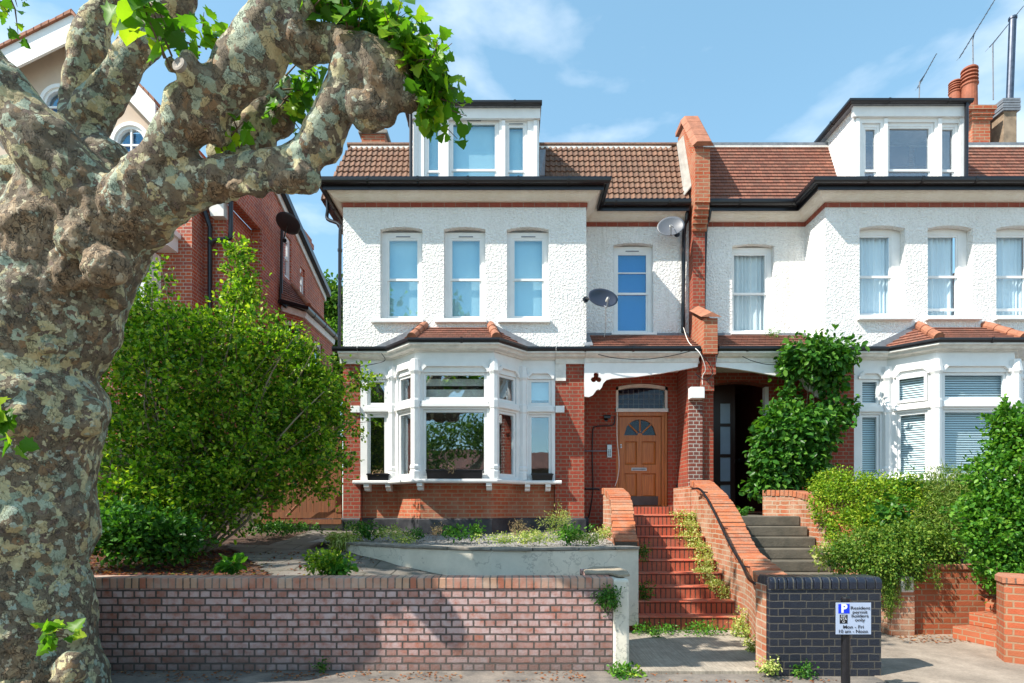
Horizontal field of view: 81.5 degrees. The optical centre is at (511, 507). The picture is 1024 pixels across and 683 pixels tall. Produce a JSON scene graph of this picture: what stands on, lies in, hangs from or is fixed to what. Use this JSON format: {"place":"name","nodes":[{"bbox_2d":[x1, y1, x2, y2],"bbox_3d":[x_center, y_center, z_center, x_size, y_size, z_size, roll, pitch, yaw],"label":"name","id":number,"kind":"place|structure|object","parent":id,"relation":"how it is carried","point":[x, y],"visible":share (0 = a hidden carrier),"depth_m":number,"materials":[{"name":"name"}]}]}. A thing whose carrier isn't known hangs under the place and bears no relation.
{"place":"outdoors","nodes":[
{"label":"outdoors","id":0,"kind":"place"},
{"bbox_2d":[90,524,304,574],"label":"garden ground","id":1,"kind":"structure","parent":0,"point":[259,539],"depth_m":8.16,"materials":[{"name":"soil"}]},
{"bbox_2d":[89,488,218,569],"bbox_3d":[-4.675,0.304,7.505,1.771,1.098,1.034,0,0,-24],"label":"shrub","id":2,"kind":"object","parent":1,"relation":"on","point":[137,533],"visible":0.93,"depth_m":7.37,"materials":[{"name":"green plant"}]},
{"bbox_2d":[0,9,337,518],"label":"brick house","id":3,"kind":"structure","parent":1,"relation":"on","point":[297,284],"depth_m":13.10,"materials":[{"name":"red brick"}]},
{"bbox_2d":[40,83,59,111],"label":"arched window","id":4,"kind":"structure","parent":3,"relation":"in","point":[50,91],"depth_m":12.52,"materials":[{"name":"white paint"}]},
{"bbox_2d":[110,121,146,151],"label":"arched window","id":5,"kind":"structure","parent":3,"relation":"in","point":[132,140],"depth_m":12.53,"materials":[{"name":"white paint"}]},
{"bbox_2d":[285,236,288,279],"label":"window","id":6,"kind":"structure","parent":3,"relation":"in","point":[287,243],"depth_m":16.17,"materials":[{"name":"white paint"}]},
{"bbox_2d":[276,212,300,242],"bbox_3d":[-5.614,-7.067,14.966,0.610,0.483,0.669,0,0,0],"label":"satellite dish","id":7,"kind":"object","parent":3,"relation":"attached to","point":[287,223],"visible":1,"depth_m":14.85,"materials":[{"name":"paint"}]},
{"bbox_2d":[99,448,262,524],"bbox_3d":[-9.012,-0.186,12.293,7.975,2.119,0.065,0,0,0],"label":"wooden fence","id":8,"kind":"object","parent":1,"relation":"on","point":[252,521],"depth_m":12.30,"materials":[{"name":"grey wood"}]},
{"bbox_2d":[213,552,247,574],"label":"plant","id":9,"kind":"object","parent":1,"relation":"on","point":[226,562],"visible":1,"depth_m":6.65,"materials":[{"name":"green plant"}]},
{"bbox_2d":[95,231,383,558],"bbox_3d":[-4.411,-1.648,8.927,4.445,5.189,3.114,0,0,0],"label":"shrub","id":10,"kind":"object","parent":1,"relation":"on","point":[233,479],"visible":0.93,"depth_m":8.69,"materials":[{"name":"green plant"}]},
{"bbox_2d":[238,517,322,536],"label":"plant","id":11,"kind":"object","parent":1,"relation":"on","point":[277,526],"visible":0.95,"depth_m":10.49,"materials":[{"name":"green plant"}]},
{"bbox_2d":[255,519,342,531],"bbox_3d":[-4.150,0.449,12.200,1.700,0.450,1.400,0,0,0],"label":"garden step","id":12,"kind":"object","parent":1,"relation":"on","point":[333,524],"visible":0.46,"depth_m":11.50,"materials":[{"name":"concrete"}]},
{"bbox_2d":[263,437,341,518],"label":"wooden gate","id":13,"kind":"structure","parent":12,"relation":"on","point":[315,509],"depth_m":12.00,"materials":[{"name":"brown wood"}]},
{"bbox_2d":[344,541,639,625],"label":"retaining wall","id":14,"kind":"structure","parent":1,"relation":"on","point":[489,560],"depth_m":7.79,"materials":[{"name":"concrete"}]},
{"bbox_2d":[320,99,721,533],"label":"terraced house","id":15,"kind":"structure","parent":1,"relation":"on","point":[482,264],"depth_m":11.66,"materials":[{"name":"paint"}]},
{"bbox_2d":[366,473,389,479],"bbox_3d":[-2.592,-0.602,11.530,0.446,0.138,0.130,0,0,0],"label":"window box","id":16,"kind":"object","parent":15,"relation":"on","point":[377,476],"visible":0.98,"depth_m":11.48,"materials":[{"name":"black plastic"}]},
{"bbox_2d":[382,233,421,317],"bbox_3d":[-2.162,-4.555,11.791,0.820,1.760,0.148,0,0,0],"label":"window","id":17,"kind":"structure","parent":15,"relation":"in","point":[401,252],"depth_m":11.86,"materials":[{"name":"glass"}]},
{"bbox_2d":[424,123,441,175],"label":"dormer window","id":18,"kind":"structure","parent":15,"relation":"in","point":[433,150],"depth_m":11.76,"materials":[{"name":"white paint"}]},
{"bbox_2d":[426,469,483,478],"bbox_3d":[-1.052,-0.622,10.922,1.054,0.178,0.145,0,0,0],"label":"window box","id":19,"kind":"object","parent":15,"relation":"on","point":[456,474],"visible":0.98,"depth_m":10.87,"materials":[{"name":"black plastic"}]},
{"bbox_2d":[360,352,554,479],"bbox_3d":[-1.060,-1.711,11.365,3.800,2.350,0.730,0,0,0],"label":"bay window frame","id":20,"kind":"structure","parent":15,"relation":"in","point":[425,357],"depth_m":11.48,"materials":[{"name":"white paint"}]},
{"bbox_2d":[445,233,484,317],"bbox_3d":[-0.925,-4.555,11.791,0.806,1.760,0.148,0,0,0],"label":"window","id":21,"kind":"structure","parent":15,"relation":"in","point":[464,252],"depth_m":11.86,"materials":[{"name":"glass"}]},
{"bbox_2d":[449,120,498,175],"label":"dormer window","id":22,"kind":"structure","parent":15,"relation":"in","point":[480,156],"depth_m":11.88,"materials":[{"name":"glass"}]},
{"bbox_2d":[505,122,526,175],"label":"dormer window","id":23,"kind":"structure","parent":15,"relation":"in","point":[515,139],"depth_m":11.88,"materials":[{"name":"glass"}]},
{"bbox_2d":[507,233,547,317],"bbox_3d":[0.307,-4.555,11.791,0.811,1.760,0.148,0,0,0],"label":"window","id":24,"kind":"structure","parent":15,"relation":"in","point":[527,253],"depth_m":11.86,"materials":[{"name":"glass"}]},
{"bbox_2d":[531,473,553,479],"bbox_3d":[0.585,-0.602,11.530,0.436,0.138,0.130,0,0,0],"label":"window box","id":25,"kind":"object","parent":15,"relation":"on","point":[542,476],"visible":1,"depth_m":11.48,"materials":[{"name":"black plastic"}]},
{"bbox_2d":[583,288,617,307],"bbox_3d":[1.586,-3.921,11.245,0.743,0.444,0.470,0,0,36],"label":"satellite dish","id":26,"kind":"object","parent":15,"relation":"attached to","point":[601,297],"visible":1,"depth_m":11.20,"materials":[{"name":"grey paint"}]},
{"bbox_2d":[588,416,614,516],"bbox_3d":[1.874,-0.864,12.385,0.568,2.116,0.023,0,0,0],"label":"cable","id":27,"kind":"object","parent":15,"relation":"attached to","point":[592,462],"visible":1,"depth_m":12.38,"materials":[{"name":"black plastic"}]},
{"bbox_2d":[613,247,651,331],"bbox_3d":[2.533,-4.566,12.586,0.830,1.883,0.148,0,0,0],"label":"window","id":28,"kind":"structure","parent":15,"relation":"in","point":[632,275],"depth_m":12.65,"materials":[{"name":"glass"}]},
{"bbox_2d":[619,417,660,505],"bbox_3d":[2.695,-0.984,12.662,0.880,1.875,0.375,0,0,0],"label":"front door","id":29,"kind":"structure","parent":15,"relation":"in","point":[639,442],"depth_m":12.50,"materials":[{"name":"brown wood"}]},
{"bbox_2d":[615,384,668,411],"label":"transom window","id":30,"kind":"structure","parent":15,"relation":"in","point":[633,397],"depth_m":12.89,"materials":[{"name":"glass"}]},
{"bbox_2d":[657,216,684,236],"bbox_3d":[3.315,-5.669,12.054,0.721,0.452,0.443,0,0,-39],"label":"satellite dish","id":31,"kind":"object","parent":15,"relation":"attached to","point":[670,226],"visible":1,"depth_m":11.99,"materials":[{"name":"paint"}]},
{"bbox_2d":[688,387,704,399],"bbox_3d":[3.574,-2.221,11.510,0.268,0.218,0.180,0,0,0],"label":"meter box","id":32,"kind":"object","parent":15,"relation":"attached to","point":[696,393],"visible":1,"depth_m":11.42,"materials":[{"name":"white paint"}]},
{"bbox_2d":[225,530,560,574],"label":"paved garden path","id":33,"kind":"structure","parent":0,"point":[301,544],"depth_m":8.49,"materials":[{"name":"concrete"}]},
{"bbox_2d":[89,549,376,574],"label":"leaf litter","id":34,"kind":"object","parent":33,"relation":"on","point":[164,567],"visible":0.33,"depth_m":7.64,"materials":[{"name":"plant"}]},
{"bbox_2d":[299,543,355,574],"bbox_3d":[-2.163,0.611,6.972,0.641,0.428,0.590,0,0,0],"label":"plant","id":35,"kind":"object","parent":33,"relation":"on","point":[326,559],"visible":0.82,"depth_m":6.89,"materials":[{"name":"green plant"}]},
{"bbox_2d":[317,553,358,574],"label":"plant","id":36,"kind":"object","parent":33,"relation":"on","point":[336,568],"visible":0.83,"depth_m":6.88,"materials":[{"name":"green plant"}]},
{"bbox_2d":[309,533,613,550],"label":"gravel terrace","id":37,"kind":"structure","parent":0,"point":[440,542],"depth_m":9.22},
{"bbox_2d":[323,522,363,551],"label":"plant","id":38,"kind":"object","parent":37,"relation":"on","point":[336,539],"visible":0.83,"depth_m":9.02,"materials":[{"name":"green plant"}]},
{"bbox_2d":[343,519,377,530],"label":"plant","id":39,"kind":"object","parent":37,"relation":"on","point":[358,523],"visible":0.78,"depth_m":10.16,"materials":[{"name":"green plant"}]},
{"bbox_2d":[351,524,385,540],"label":"plant","id":40,"kind":"object","parent":37,"relation":"on","point":[365,532],"visible":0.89,"depth_m":9.19,"materials":[{"name":"green plant"}]},
{"bbox_2d":[372,522,410,539],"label":"plant","id":41,"kind":"object","parent":37,"relation":"on","point":[387,533],"visible":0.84,"depth_m":9.14,"materials":[{"name":"green plant"}]},
{"bbox_2d":[391,533,417,543],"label":"plant","id":42,"kind":"object","parent":37,"relation":"on","point":[402,540],"visible":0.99,"depth_m":8.69,"materials":[{"name":"green plant"}]},
{"bbox_2d":[402,526,426,541],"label":"plant","id":43,"kind":"object","parent":37,"relation":"on","point":[417,533],"visible":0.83,"depth_m":9.02,"materials":[{"name":"green plant"}]},
{"bbox_2d":[437,523,470,542],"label":"plant","id":44,"kind":"object","parent":37,"relation":"on","point":[456,532],"visible":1,"depth_m":8.76,"materials":[{"name":"green plant"}]},
{"bbox_2d":[466,518,485,540],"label":"plant","id":45,"kind":"object","parent":37,"relation":"on","point":[477,530],"visible":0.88,"depth_m":8.97,"materials":[{"name":"green plant"}]},
{"bbox_2d":[348,534,613,546],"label":"gravel stones","id":46,"kind":"object","parent":37,"relation":"on","point":[431,538],"visible":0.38,"depth_m":9.14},
{"bbox_2d":[470,531,529,545],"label":"plant","id":47,"kind":"object","parent":37,"relation":"on","point":[504,540],"visible":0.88,"depth_m":8.26,"materials":[{"name":"green plant"}]},
{"bbox_2d":[507,528,558,545],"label":"plant","id":48,"kind":"object","parent":37,"relation":"on","point":[525,535],"visible":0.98,"depth_m":8.25,"materials":[{"name":"green plant"}]},
{"bbox_2d":[535,501,572,537],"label":"plant","id":49,"kind":"object","parent":37,"relation":"on","point":[559,522],"visible":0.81,"depth_m":8.57,"materials":[{"name":"green plant"}]},
{"bbox_2d":[554,522,597,545],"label":"plant","id":50,"kind":"object","parent":37,"relation":"on","point":[567,533],"visible":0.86,"depth_m":8.26,"materials":[{"name":"green plant"}]},
{"bbox_2d":[572,530,606,545],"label":"plant","id":51,"kind":"object","parent":37,"relation":"on","point":[589,539],"visible":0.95,"depth_m":8.17,"materials":[{"name":"green plant"}]},
{"bbox_2d":[591,524,611,540],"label":"plant","id":52,"kind":"object","parent":37,"relation":"on","point":[605,531],"visible":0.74,"depth_m":8.86,"materials":[{"name":"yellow plant"}]},
{"bbox_2d":[111,671,886,682],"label":"pavement","id":53,"kind":"structure","parent":0,"point":[467,677],"depth_m":5.86,"materials":[{"name":"concrete"}]},
{"bbox_2d":[0,0,472,682],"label":"plane tree","id":54,"kind":"object","parent":53,"relation":"on","point":[92,216],"visible":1,"depth_m":4.83,"materials":[{"name":"grey plant"}]},
{"bbox_2d":[112,669,829,681],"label":"dry leaves","id":55,"kind":"object","parent":53,"relation":"on","point":[260,670],"visible":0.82,"depth_m":5.89,"materials":[{"name":"brown plant"}]},
{"bbox_2d":[604,660,645,680],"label":"plant","id":56,"kind":"object","parent":53,"relation":"on","point":[622,668],"visible":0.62,"depth_m":5.92,"materials":[{"name":"green plant"}]},
{"bbox_2d":[754,656,782,675],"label":"plant","id":57,"kind":"object","parent":53,"relation":"on","point":[768,668],"visible":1,"depth_m":5.83,"materials":[{"name":"yellow plant"}]},
{"bbox_2d":[790,658,819,679],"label":"plant","id":58,"kind":"object","parent":53,"relation":"on","point":[803,672],"visible":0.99,"depth_m":5.81,"materials":[{"name":"green plant"}]},
{"bbox_2d":[756,574,881,675],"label":"blue brick wall","id":59,"kind":"structure","parent":53,"relation":"on","point":[795,618],"depth_m":5.90,"materials":[{"name":"brick"}]},
{"bbox_2d":[835,596,870,682],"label":"parking sign","id":60,"kind":"object","parent":53,"relation":"on","point":[852,618],"visible":1,"depth_m":5.35,"materials":[{"name":"white plastic"}]},
{"bbox_2d":[0,0,1023,509],"label":"sky","id":61,"kind":"structure","parent":0,"point":[599,70],"materials":[{"name":"blue"}]},
{"bbox_2d":[617,630,764,673],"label":"front path","id":62,"kind":"structure","parent":0,"point":[716,653],"depth_m":6.75,"materials":[{"name":"concrete"}]},
{"bbox_2d":[632,620,673,637],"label":"plant","id":63,"kind":"object","parent":62,"relation":"on","point":[653,632],"visible":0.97,"depth_m":7.82,"materials":[{"name":"green plant"}]},
{"bbox_2d":[629,507,740,629],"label":"front steps","id":64,"kind":"structure","parent":62,"relation":"on","point":[682,593],"depth_m":8.89,"materials":[{"name":"red brick"}]},
{"bbox_2d":[602,488,638,545],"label":"stair parapet","id":65,"kind":"structure","parent":64,"relation":"on","point":[618,513],"depth_m":8.95,"materials":[{"name":"orange brick"}]},
{"bbox_2d":[638,542,652,561],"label":"plant","id":66,"kind":"object","parent":64,"relation":"on","point":[642,554],"visible":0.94,"depth_m":8.87,"materials":[{"name":"green plant"}]},
{"bbox_2d":[638,579,655,605],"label":"plant","id":67,"kind":"object","parent":64,"relation":"on","point":[643,592],"visible":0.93,"depth_m":8.47,"materials":[{"name":"green plant"}]},
{"bbox_2d":[667,509,697,524],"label":"weed","id":68,"kind":"object","parent":64,"relation":"on","point":[687,516],"visible":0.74,"depth_m":10.20,"materials":[{"name":"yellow plant"}]},
{"bbox_2d":[671,517,702,534],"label":"weed","id":69,"kind":"object","parent":64,"relation":"on","point":[691,528],"visible":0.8,"depth_m":9.93,"materials":[{"name":"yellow plant"}]},
{"bbox_2d":[674,527,702,546],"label":"weed","id":70,"kind":"object","parent":64,"relation":"on","point":[691,535],"visible":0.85,"depth_m":9.66,"materials":[{"name":"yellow plant"}]},
{"bbox_2d":[681,540,712,557],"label":"weed","id":71,"kind":"object","parent":64,"relation":"on","point":[700,544],"visible":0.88,"depth_m":9.40,"materials":[{"name":"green plant"}]},
{"bbox_2d":[689,550,717,571],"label":"weed","id":72,"kind":"object","parent":64,"relation":"on","point":[705,559],"visible":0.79,"depth_m":9.13,"materials":[{"name":"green plant"}]},
{"bbox_2d":[691,564,719,581],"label":"weed","id":73,"kind":"object","parent":64,"relation":"on","point":[701,570],"visible":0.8,"depth_m":8.89,"materials":[{"name":"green plant"}]},
{"bbox_2d":[705,574,729,599],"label":"weed","id":74,"kind":"object","parent":64,"relation":"on","point":[716,583],"visible":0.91,"depth_m":8.60,"materials":[{"name":"green plant"}]},
{"bbox_2d":[679,618,729,636],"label":"plant","id":75,"kind":"object","parent":62,"relation":"on","point":[707,630],"visible":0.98,"depth_m":7.82,"materials":[{"name":"green plant"}]},
{"bbox_2d":[726,605,750,637],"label":"plant","id":76,"kind":"object","parent":62,"relation":"on","point":[743,629],"visible":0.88,"depth_m":7.67,"materials":[{"name":"green plant"}]},
{"bbox_2d":[740,634,755,652],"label":"plant","id":77,"kind":"object","parent":62,"relation":"on","point":[751,647],"visible":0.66,"depth_m":6.91,"materials":[{"name":"green plant"}]},
{"bbox_2d":[875,632,1023,682],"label":"side path","id":78,"kind":"structure","parent":0,"point":[927,661],"depth_m":6.36,"materials":[{"name":"concrete"}]},
{"bbox_2d":[741,515,834,574],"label":"concrete steps","id":79,"kind":"structure","parent":78,"relation":"on","point":[789,555],"depth_m":9.71,"materials":[{"name":"concrete"}]},
{"bbox_2d":[808,542,839,572],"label":"plant","id":80,"kind":"object","parent":79,"relation":"on","point":[818,554],"visible":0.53,"depth_m":8.31,"materials":[{"name":"green plant"}]},
{"bbox_2d":[886,631,970,642],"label":"fallen leaves","id":81,"kind":"object","parent":78,"relation":"on","point":[900,637],"visible":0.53,"depth_m":7.52,"materials":[{"name":"brown plant"}]},
{"bbox_2d":[901,563,995,633],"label":"brick wall","id":82,"kind":"structure","parent":78,"relation":"on","point":[954,601],"depth_m":7.83,"materials":[{"name":"brick"}]},
{"bbox_2d":[953,598,995,647],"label":"corner steps","id":83,"kind":"structure","parent":78,"relation":"on","point":[980,628],"depth_m":7.45,"materials":[{"name":"orange brick"}]},
{"bbox_2d":[995,572,1023,663],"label":"curved brick wall","id":84,"kind":"structure","parent":78,"relation":"on","point":[1009,617],"depth_m":6.39,"materials":[{"name":"brick"}]},
{"bbox_2d":[948,541,988,562],"bbox_3d":[9.475,0.705,9.800,9.050,0.357,3.700,0,0,0],"label":"raised garden bed","id":85,"kind":"object","parent":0,"point":[961,560],"visible":0.01,"depth_m":9.06,"materials":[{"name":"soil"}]},
{"bbox_2d":[804,464,960,547],"bbox_3d":[5.702,0.096,9.161,2.216,1.575,1.503,0,0,0],"label":"hedge","id":86,"kind":"object","parent":85,"relation":"on","point":[850,511],"visible":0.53,"depth_m":9.04,"materials":[{"name":"green plant"}]},
{"bbox_2d":[819,511,969,618],"bbox_3d":[5.154,0.745,8.025,2.010,1.414,1.067,0,0,0],"label":"shrub","id":87,"kind":"object","parent":85,"relation":"on","point":[890,549],"visible":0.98,"depth_m":7.82,"materials":[{"name":"green plant"}]},
{"bbox_2d":[864,472,931,529],"bbox_3d":[5.686,-0.075,8.631,1.610,0.961,0.635,0,0,-42],"label":"shrub","id":88,"kind":"object","parent":85,"relation":"on","point":[897,510],"visible":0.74,"depth_m":8.31,"materials":[{"name":"green plant"}]},
{"bbox_2d":[893,459,999,559],"bbox_3d":[6.506,0.026,8.787,1.631,1.571,1.424,0,0,21],"label":"shrub","id":89,"kind":"object","parent":85,"relation":"on","point":[951,492],"visible":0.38,"depth_m":8.65,"materials":[{"name":"green plant"}]},
{"bbox_2d":[939,393,1023,603],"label":"shrub","id":90,"kind":"object","parent":85,"relation":"on","point":[993,512],"visible":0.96,"depth_m":7.38,"materials":[{"name":"green plant"}]},
{"label":"ground","id":91,"kind":"structure","parent":0,"visible":0},
{"bbox_2d":[323,269,342,327],"bbox_3d":[-8.452,-4.631,26.882,3.745,12.609,2.962,0,0,0],"label":"tree","id":92,"kind":"object","parent":91,"relation":"on","point":[330,308],"visible":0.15,"depth_m":26.46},
{"bbox_2d":[324,316,342,518],"bbox_3d":[-6.493,-2.724,22.045,3.090,8.795,2.487,0,0,0],"label":"tree","id":93,"kind":"object","parent":91,"relation":"on","point":[336,365],"visible":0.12,"depth_m":21.50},
{"bbox_2d":[94,566,629,670],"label":"boundary wall","id":94,"kind":"structure","parent":91,"relation":"on","point":[360,622],"depth_m":6.10,"materials":[{"name":"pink brick"}]},
{"bbox_2d":[590,580,624,623],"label":"ivy plant","id":95,"kind":"object","parent":94,"relation":"attached to","point":[608,595],"visible":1,"depth_m":6.01,"materials":[{"name":"green plant"}]},
{"bbox_2d":[673,480,785,643],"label":"stair parapet","id":96,"kind":"structure","parent":91,"relation":"on","point":[742,590],"depth_m":8.81,"materials":[{"name":"orange brick"}]},
{"bbox_2d":[691,487,755,584],"bbox_3d":[3.009,0.267,8.341,0.270,1.212,3.316,0,0,5],"label":"handrail","id":97,"kind":"object","parent":96,"relation":"attached to","point":[749,579],"visible":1,"depth_m":8.31,"materials":[{"name":"black metal"}]},
{"bbox_2d":[762,490,914,635],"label":"stair parapet","id":98,"kind":"structure","parent":91,"relation":"on","point":[794,503],"depth_m":9.62,"materials":[{"name":"orange brick"}]},
{"bbox_2d":[662,14,1023,536],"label":"terraced house","id":99,"kind":"structure","parent":91,"relation":"on","point":[856,216],"depth_m":11.75,"materials":[{"name":"paint"}]},
{"bbox_2d":[713,384,734,504],"bbox_3d":[4.533,-1.296,13.030,0.706,2.820,0.060,0,0,0],"label":"inner door","id":100,"kind":"structure","parent":99,"relation":"in","point":[723,395],"depth_m":13.00,"materials":[{"name":"brown paint"}]},
{"bbox_2d":[732,248,770,331],"bbox_3d":[5.034,-4.545,12.597,0.874,1.881,0.162,0,0,0],"label":"window","id":101,"kind":"structure","parent":99,"relation":"in","point":[751,267],"depth_m":12.63,"materials":[{"name":"white paint"}]},
{"bbox_2d":[738,324,869,504],"bbox_3d":[5.443,-1.607,11.235,2.338,3.594,1.387,0,0,0],"label":"climbing plant","id":102,"kind":"object","parent":99,"relation":"attached to","point":[791,449],"visible":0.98,"depth_m":11.00,"materials":[{"name":"green plant"}]},
{"bbox_2d":[862,124,878,175],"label":"dormer window","id":103,"kind":"structure","parent":99,"relation":"in","point":[875,127],"depth_m":11.76,"materials":[{"name":"white paint"}]},
{"bbox_2d":[860,229,899,314],"bbox_3d":[7.234,-4.610,11.827,0.888,1.809,0.162,0,0,0],"label":"window","id":104,"kind":"structure","parent":99,"relation":"in","point":[879,248],"depth_m":11.85,"materials":[{"name":"white paint"}]},
{"bbox_2d":[865,123,933,175],"bbox_3d":[7.866,-6.785,12.103,0.952,1.658,0.714,0,0,0],"label":"dormer window","id":105,"kind":"structure","parent":99,"relation":"in","point":[897,155],"depth_m":11.77,"materials":[{"name":"white paint"}]},
{"bbox_2d":[915,124,957,175],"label":"dormer window","id":106,"kind":"structure","parent":99,"relation":"in","point":[921,153],"depth_m":11.76,"materials":[{"name":"white paint"}]},
{"bbox_2d":[854,352,1023,479],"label":"bay window frame","id":107,"kind":"structure","parent":99,"relation":"in","point":[947,357],"depth_m":11.26,"materials":[{"name":"white paint"}]},
{"bbox_2d":[928,229,966,314],"bbox_3d":[8.559,-4.610,11.827,0.878,1.809,0.162,0,0,0],"label":"window","id":108,"kind":"structure","parent":99,"relation":"in","point":[940,241],"depth_m":11.85,"materials":[{"name":"glass"}]},
{"bbox_2d":[956,0,994,63],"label":"television aerial","id":109,"kind":"object","parent":99,"relation":"attached to","point":[973,38],"visible":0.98,"depth_m":14.40,"materials":[{"name":"grey metal"}]},
{"bbox_2d":[985,6,1023,99],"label":"television aerial","id":110,"kind":"object","parent":99,"relation":"attached to","point":[992,44],"visible":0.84,"depth_m":14.60,"materials":[{"name":"grey metal"}]},
{"bbox_2d":[996,229,1023,315],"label":"window","id":111,"kind":"structure","parent":99,"relation":"in","point":[1009,278],"depth_m":11.86,"materials":[{"name":"white paint"}]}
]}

